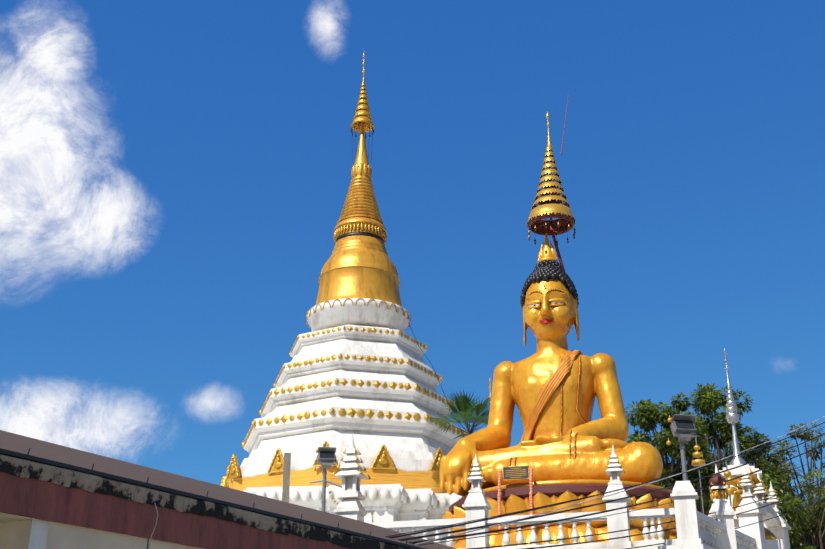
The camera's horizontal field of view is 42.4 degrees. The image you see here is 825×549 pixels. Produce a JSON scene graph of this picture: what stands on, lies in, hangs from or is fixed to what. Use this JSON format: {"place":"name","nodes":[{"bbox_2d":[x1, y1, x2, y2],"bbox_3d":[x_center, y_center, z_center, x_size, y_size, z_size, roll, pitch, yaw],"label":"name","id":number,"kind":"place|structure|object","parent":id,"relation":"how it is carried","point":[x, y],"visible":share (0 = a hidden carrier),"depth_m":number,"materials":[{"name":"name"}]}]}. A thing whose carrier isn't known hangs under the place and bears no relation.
{"place":"outdoors","nodes":[
{"label":"outdoors","id":0,"kind":"place"},
{"bbox_2d":[0,520,27,548],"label":"porch walls","id":1,"kind":"structure","parent":0,"point":[10,532],"depth_m":8.15,"materials":[{"name":"beige paint"}]},
{"bbox_2d":[0,512,35,522],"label":"soffit","id":2,"kind":"structure","parent":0,"point":[5,517],"depth_m":8.08,"materials":[{"name":"beige paint"}]},
{"bbox_2d":[12,519,203,548],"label":"house wall","id":3,"kind":"structure","parent":0,"point":[63,536],"depth_m":8.53,"materials":[{"name":"beige paint"}]},
{"bbox_2d":[28,518,48,548],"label":"column","id":4,"kind":"structure","parent":3,"relation":"attached to","point":[38,534],"depth_m":8.09,"materials":[{"name":"white paint"}]},
{"bbox_2d":[282,453,290,502],"bbox_3d":[-3.691,7.037,30.697,0.200,3.780,0.200,3,-22,-8],"label":"concrete post","id":5,"kind":"object","parent":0,"point":[286,477],"visible":0.56,"depth_m":31.04,"materials":[{"name":"grey concrete"}]},
{"bbox_2d":[313,447,337,503],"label":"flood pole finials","id":6,"kind":"object","parent":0,"point":[314,468],"visible":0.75,"depth_m":33.17,"materials":[{"name":"gold metal"}]},
{"bbox_2d":[334,498,366,521],"bbox_3d":[-1.454,5.949,24.870,0.757,1.390,0.757,-1,-22,2],"label":"pillar base","id":7,"kind":"object","parent":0,"point":[348,504],"visible":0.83,"depth_m":24.82,"materials":[{"name":"white concrete"}]},
{"bbox_2d":[334,433,367,500],"bbox_3d":[-1.454,4.567,25.434,0.809,1.596,0.809,-1,-22,2],"label":"pinnacle","id":8,"kind":"object","parent":7,"relation":"on","point":[350,476],"visible":0.96,"depth_m":25.20,"materials":[{"name":"white concrete"}]},
{"bbox_2d":[243,484,461,545],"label":"stupa base","id":9,"kind":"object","parent":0,"point":[390,509],"depth_m":40.84,"materials":[{"name":"white concrete"}]},
{"bbox_2d":[247,486,458,508],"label":"lotus petal molding","id":10,"kind":"structure","parent":9,"relation":"attached to","point":[411,498],"depth_m":40.70,"materials":[{"name":"white concrete"}]},
{"bbox_2d":[364,512,371,522],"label":"wall patch","id":11,"kind":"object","parent":9,"relation":"attached to","point":[368,518],"depth_m":40.43,"materials":[{"name":"white paint"}]},
{"bbox_2d":[306,298,410,330],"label":"rim","id":12,"kind":"object","parent":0,"point":[355,305],"visible":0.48,"depth_m":49.20,"materials":[{"name":"white concrete"}]},
{"bbox_2d":[0,0,824,510],"label":"sky","id":13,"kind":"structure","parent":0,"point":[175,175],"materials":[{"name":"blue"}]},
{"bbox_2d":[489,378,491,406],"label":"gold spire","id":14,"kind":"structure","parent":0,"point":[490,388],"depth_m":40.19,"materials":[{"name":"gold metal"}]},
{"bbox_2d":[497,468,532,532],"bbox_3d":[2.693,5.872,27.691,0.972,1.685,0.539,-1,-22,2],"label":"sign post","id":15,"kind":"object","parent":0,"point":[499,491],"visible":0.81,"depth_m":27.67,"materials":[{"name":"orange metal"}]},
{"bbox_2d":[335,481,736,548],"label":"fence pillars","id":16,"kind":"structure","parent":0,"point":[683,495],"depth_m":23.12,"materials":[{"name":"white concrete"}]},
{"bbox_2d":[467,445,726,502],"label":"pillar finials","id":17,"kind":"object","parent":16,"relation":"on","point":[614,470],"visible":0.79,"depth_m":24.24,"materials":[{"name":"white concrete"}]},
{"bbox_2d":[710,490,727,499],"bbox_3d":[7.333,5.314,25.416,0.434,0.260,0.423,-1,-22,2],"label":"gold ornament","id":18,"kind":"object","parent":16,"relation":"on","point":[719,494],"visible":0.71,"depth_m":25.28,"materials":[{"name":"gold metal"}]},
{"bbox_2d":[550,228,565,272],"bbox_3d":[4.667,-0.475,33.577,0.588,2.009,0.470,-1,-22,2],"label":"umbrella pole","id":19,"kind":"object","parent":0,"point":[557,248],"visible":0.62,"depth_m":33.60,"materials":[{"name":"brown metal"}]},
{"bbox_2d":[449,484,673,512],"bbox_3d":[4.459,7.611,30.186,6.992,2.330,6.992,-1,-22,2],"label":"lotus pedestal","id":20,"kind":"object","parent":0,"point":[558,490],"visible":0.17,"depth_m":27.61,"materials":[{"name":"brown paint"}]},
{"bbox_2d":[442,490,676,547],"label":"buddha lotus petals","id":21,"kind":"object","parent":20,"relation":"attached to","point":[512,503],"visible":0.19,"depth_m":27.41,"materials":[{"name":"gold metal"}]},
{"bbox_2d":[459,479,671,499],"bbox_3d":[4.459,6.607,30.596,6.293,0.200,6.293,-1,-22,2],"label":"statue base rim","id":22,"kind":"object","parent":20,"relation":"on","point":[571,481],"visible":0.15,"depth_m":27.91,"materials":[{"name":"gold metal"}]},
{"bbox_2d":[561,95,568,154],"bbox_3d":[5.228,-5.162,36.448,0.040,2.684,0.786,-18,-28,37],"label":"lightning rod","id":23,"kind":"object","parent":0,"point":[564,127],"visible":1,"depth_m":36.31,"materials":[{"name":"red"}]},
{"bbox_2d":[625,392,710,491],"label":"mango tree","id":24,"kind":"object","parent":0,"point":[651,413],"depth_m":45.41,"materials":[{"name":"green plant"}]},
{"bbox_2d":[666,415,671,444],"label":"flood pole finials","id":25,"kind":"object","parent":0,"point":[669,419],"visible":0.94,"depth_m":26.17,"materials":[{"name":"gold metal"}]},
{"bbox_2d":[659,418,725,515],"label":"mango tree","id":26,"kind":"object","parent":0,"point":[705,502],"depth_m":51.73,"materials":[{"name":"green plant"}]},
{"bbox_2d":[695,438,703,513],"bbox_3d":[8.181,6.550,29.953,0.035,4.119,0.040,-1,-22,2],"label":"lantern pole","id":27,"kind":"object","parent":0,"point":[700,484],"visible":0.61,"depth_m":30.15,"materials":[{"name":"metal"}]},
{"bbox_2d":[666,383,782,501],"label":"mango tree","id":28,"kind":"object","parent":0,"point":[709,401],"depth_m":47.22,"materials":[{"name":"green plant"}]},
{"bbox_2d":[725,460,731,506],"bbox_3d":[8.674,6.590,28.839,0.035,3.203,0.040,-1,-22,2],"label":"lantern pole","id":29,"kind":"object","parent":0,"point":[729,495],"visible":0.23,"depth_m":29.04,"materials":[{"name":"metal"}]},
{"bbox_2d":[707,464,812,548],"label":"tree","id":30,"kind":"object","parent":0,"point":[790,516],"depth_m":42.08,"materials":[{"name":"green plant"}]},
{"bbox_2d":[766,539,783,548],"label":"wall","id":31,"kind":"structure","parent":0,"point":[774,544],"depth_m":27.75,"materials":[{"name":"white paint"}]},
{"bbox_2d":[740,422,824,548],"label":"sparse tree","id":32,"kind":"object","parent":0,"point":[816,452],"depth_m":54.01,"materials":[{"name":"green plant"}]},
{"bbox_2d":[778,467,824,548],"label":"tree","id":33,"kind":"object","parent":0,"point":[795,532],"depth_m":47.88,"materials":[{"name":"green plant"}]},
{"bbox_3d":[-2.823,4.418,10.412,14.395,2.985,19.331,-1,-22,2],"label":"house","id":34,"kind":"object","parent":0,"visible":0},
{"bbox_2d":[0,430,456,548],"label":"roof sheet","id":35,"kind":"object","parent":34,"relation":"on","point":[48,450],"visible":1,"depth_m":14.76,"materials":[{"name":"grey metal"}]},
{"bbox_2d":[0,472,351,548],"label":"roof fascia","id":36,"kind":"structure","parent":35,"relation":"attached to","point":[37,499],"depth_m":8.86,"materials":[{"name":"red metal"}]},
{"bbox_2d":[149,503,157,548],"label":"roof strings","id":37,"kind":"object","parent":36,"relation":"hanging from","point":[155,526],"visible":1,"depth_m":9.01},
{"bbox_2d":[0,454,411,548],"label":"roof fascia","id":38,"kind":"structure","parent":35,"relation":"attached to","point":[18,467],"depth_m":9.32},
{"bbox_2d":[0,448,438,548],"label":"roof edge","id":39,"kind":"object","parent":35,"relation":"attached to","point":[27,456],"visible":1,"depth_m":9.41,"materials":[{"name":"black metal"}]},
{"label":"ground","id":40,"kind":"structure","parent":0,"visible":0},
{"bbox_2d":[589,544,713,548],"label":"terrace wall","id":41,"kind":"structure","parent":40,"relation":"on","point":[696,546],"depth_m":22.35,"materials":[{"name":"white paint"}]},
{"bbox_2d":[310,447,341,511],"bbox_3d":[-2.438,7.490,32.590,1.517,4.371,0.532,-1,-22,2],"label":"flood pole","id":42,"kind":"object","parent":41,"relation":"on","point":[325,463],"depth_m":33.12,"materials":[{"name":"grey metal"}]},
{"bbox_2d":[231,325,466,482],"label":"chedi body","id":43,"kind":"object","parent":41,"relation":"on","point":[412,445],"visible":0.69,"depth_m":45.60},
{"bbox_2d":[220,441,443,487],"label":"triangular ornaments","id":44,"kind":"object","parent":43,"relation":"attached to","point":[383,460],"visible":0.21,"depth_m":43.35},
{"bbox_2d":[229,466,462,496],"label":"gold base band","id":45,"kind":"object","parent":43,"relation":"attached to","point":[412,480],"visible":0.17,"depth_m":42.88,"materials":[{"name":"gold metal"}]},
{"bbox_2d":[242,326,464,447],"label":"gold studs","id":46,"kind":"object","parent":43,"relation":"attached to","point":[351,412],"visible":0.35,"depth_m":46.05,"materials":[{"name":"gold metal"}]},
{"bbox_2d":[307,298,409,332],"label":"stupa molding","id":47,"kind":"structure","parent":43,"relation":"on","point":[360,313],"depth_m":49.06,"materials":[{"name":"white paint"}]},
{"bbox_2d":[316,122,401,305],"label":"stupa spire","id":48,"kind":"structure","parent":47,"relation":"on","point":[360,206],"depth_m":50.80,"materials":[{"name":"gold metal"}]},
{"bbox_2d":[318,266,399,284],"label":"molding band","id":49,"kind":"object","parent":48,"relation":"attached to","point":[359,266],"visible":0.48,"depth_m":50.23,"materials":[{"name":"gold metal"}]},
{"bbox_2d":[333,223,386,243],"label":"ring","id":50,"kind":"object","parent":48,"relation":"attached to","point":[376,229],"visible":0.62,"depth_m":51.66,"materials":[{"name":"gold metal"}]},
{"bbox_2d":[335,232,384,243],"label":"spire neck band","id":51,"kind":"object","parent":48,"relation":"attached to","point":[360,233],"visible":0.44,"depth_m":51.54,"materials":[{"name":"black paint"}]},
{"bbox_2d":[351,163,371,178],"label":"lotus petal ornament","id":52,"kind":"object","parent":48,"relation":"attached to","point":[360,166],"visible":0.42,"depth_m":53.64,"materials":[{"name":"gold metal"}]},
{"bbox_2d":[351,53,373,132],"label":"spire finial","id":53,"kind":"object","parent":48,"relation":"attached to","point":[362,112],"visible":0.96,"depth_m":55.28,"materials":[{"name":"gold metal"}]},
{"bbox_2d":[351,125,373,159],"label":"hanging bells","id":54,"kind":"object","parent":53,"relation":"hanging from","point":[365,137],"visible":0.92,"depth_m":54.63,"materials":[{"name":"gold metal"}]},
{"bbox_2d":[408,322,463,436],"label":"chedi conductor cable","id":55,"kind":"object","parent":43,"relation":"attached to","point":[435,372],"visible":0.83,"depth_m":47.77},
{"bbox_2d":[415,529,427,538],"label":"post","id":56,"kind":"object","parent":41,"relation":"on","point":[419,534],"depth_m":41.00,"materials":[{"name":"white paint"}]},
{"bbox_2d":[423,389,515,439],"bbox_3d":[2.109,8.225,39.212,3.648,8.015,3.941,-1,-22,2],"label":"palm","id":57,"kind":"object","parent":41,"relation":"on","point":[463,404],"depth_m":39.97,"materials":[{"name":"green plant"}]},
{"bbox_2d":[439,278,662,495],"bbox_3d":[4.141,3.135,31.584,6.087,7.183,3.937,-6,-23,15],"label":"buddha statue","id":58,"kind":"object","parent":41,"relation":"on","point":[543,452],"visible":0.75,"depth_m":30.81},
{"bbox_2d":[503,466,529,480],"bbox_3d":[2.742,5.251,28.120,0.690,0.360,0.226,-1,-22,2],"label":"sign","id":59,"kind":"object","parent":58,"relation":"attached to","point":[515,472],"visible":0.71,"depth_m":28.10,"materials":[{"name":"grey"}]},
{"bbox_2d":[503,465,528,479],"bbox_3d":[2.734,5.241,28.096,0.679,0.360,0.184,-1,-22,2],"label":"sign lettering","id":60,"kind":"object","parent":59,"relation":"on","point":[517,473],"visible":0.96,"depth_m":28.07},
{"bbox_2d":[526,285,566,323],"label":"facial features","id":61,"kind":"object","parent":58,"relation":"attached to","point":[553,302],"visible":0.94,"depth_m":31.95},
{"bbox_2d":[508,356,585,480],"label":"robe folds","id":62,"kind":"object","parent":58,"relation":"attached to","point":[576,433],"visible":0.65,"depth_m":30.61,"materials":[{"name":"gold metal"}]},
{"bbox_2d":[520,260,578,308],"bbox_3d":[4.241,0.540,33.043,1.794,2.184,1.812,-6,-23,15],"label":"hair","id":63,"kind":"object","parent":58,"relation":"attached to","point":[545,270],"visible":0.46,"depth_m":32.59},
{"bbox_2d":[538,232,557,262],"bbox_3d":[4.245,-0.838,33.591,0.649,1.155,0.646,-6,-23,15],"label":"crown ornament","id":64,"kind":"object","parent":63,"relation":"on","point":[547,252],"visible":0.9,"depth_m":33.47,"materials":[{"name":"gold metal"}]},
{"bbox_2d":[527,111,574,226],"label":"umbrella tiers","id":65,"kind":"object","parent":58,"relation":"on","point":[546,208],"visible":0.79,"depth_m":33.85,"materials":[{"name":"gold metal"}]},
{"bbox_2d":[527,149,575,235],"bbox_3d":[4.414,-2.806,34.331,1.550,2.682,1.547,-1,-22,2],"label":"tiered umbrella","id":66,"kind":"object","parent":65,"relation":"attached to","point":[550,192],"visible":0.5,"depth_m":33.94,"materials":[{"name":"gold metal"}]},
{"bbox_2d":[528,150,575,244],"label":"umbrella pendants","id":67,"kind":"object","parent":65,"relation":"hanging from","point":[535,228],"visible":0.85,"depth_m":33.82,"materials":[{"name":"gold metal"}]},
{"bbox_2d":[520,350,582,441],"bbox_3d":[4.134,3.723,31.744,2.179,2.944,1.916,-6,-23,15],"label":"sash","id":68,"kind":"object","parent":58,"relation":"attached to","point":[557,378],"visible":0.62,"depth_m":30.97,"materials":[{"name":"orange fabric"}]},
{"bbox_2d":[369,508,755,548],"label":"balustrade rails","id":69,"kind":"object","parent":41,"relation":"on","point":[636,514],"visible":0.27,"depth_m":23.54,"materials":[{"name":"white concrete"}]},
{"bbox_2d":[332,449,781,512],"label":"finial gilt ears","id":70,"kind":"object","parent":69,"relation":"on","point":[360,472],"visible":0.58,"depth_m":25.34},
{"bbox_2d":[398,517,750,548],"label":"balustrade balusters","id":71,"kind":"object","parent":69,"relation":"attached to","point":[708,535],"visible":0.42,"depth_m":23.55,"materials":[{"name":"white concrete"}]},
{"bbox_2d":[709,474,726,490],"bbox_3d":[7.333,4.992,25.547,0.422,0.434,0.422,-1,-22,2],"label":"maroon urn","id":72,"kind":"object","parent":69,"relation":"on","point":[716,478],"visible":0.6,"depth_m":25.40,"materials":[{"name":"brown ceramic"}]},
{"bbox_2d":[670,414,697,480],"bbox_3d":[6.676,5.141,25.675,0.620,3.497,0.532,-1,-22,2],"label":"flood pole","id":73,"kind":"object","parent":41,"relation":"on","point":[682,434],"depth_m":26.06,"materials":[{"name":"grey metal"}]},
{"bbox_2d":[691,445,705,465],"bbox_3d":[8.181,5.201,30.503,0.399,0.602,0.399,-1,-22,2],"label":"ornament","id":74,"kind":"object","parent":41,"relation":"on","point":[698,461],"visible":0.98,"depth_m":30.38,"materials":[{"name":"gold metal"}]},
{"bbox_2d":[724,471,736,495],"bbox_3d":[8.674,5.728,29.191,0.444,0.670,0.444,-1,-22,2],"label":"statue","id":75,"kind":"object","parent":41,"relation":"on","point":[727,474],"visible":0.42,"depth_m":29.01,"materials":[{"name":"gold metal"}]},
{"bbox_2d":[719,464,763,530],"bbox_3d":[9.603,7.241,30.703,1.514,3.407,1.514,-1,-22,2],"label":"silver spire pedestal","id":76,"kind":"object","parent":41,"relation":"on","point":[736,472],"visible":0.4,"depth_m":30.75,"materials":[{"name":"white concrete"}]},
{"bbox_2d":[724,347,745,464],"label":"spire","id":77,"kind":"structure","parent":76,"relation":"on","point":[732,416],"depth_m":31.79,"materials":[{"name":"white paint"}]},
{"bbox_2d":[726,467,777,539],"bbox_3d":[8.983,6.179,28.233,1.325,2.084,0.938,-1,-22,2],"label":"gold decoration","id":78,"kind":"object","parent":41,"relation":"on","point":[737,500],"visible":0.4,"depth_m":28.13},
{"bbox_2d":[734,496,790,548],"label":"white gate","id":79,"kind":"structure","parent":41,"relation":"on","point":[779,527],"depth_m":27.47,"materials":[{"name":"white concrete"}]},
{"bbox_2d":[739,465,780,512],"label":"pinnacles","id":80,"kind":"object","parent":79,"relation":"on","point":[759,493],"visible":0.81,"depth_m":28.85,"materials":[{"name":"white concrete"}]},
{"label":"utility poles","id":81,"kind":"object","parent":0,"visible":0},
{"bbox_2d":[385,422,824,548],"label":"cables","id":82,"kind":"object","parent":81,"relation":"hanging from","point":[465,523],"visible":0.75,"depth_m":20.46,"materials":[{"name":"black plastic"}]},
{"bbox_2d":[416,416,824,544],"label":"grey cable","id":83,"kind":"object","parent":81,"relation":"hanging from","point":[600,497],"visible":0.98,"depth_m":20.47,"materials":[{"name":"grey plastic"}]}
]}

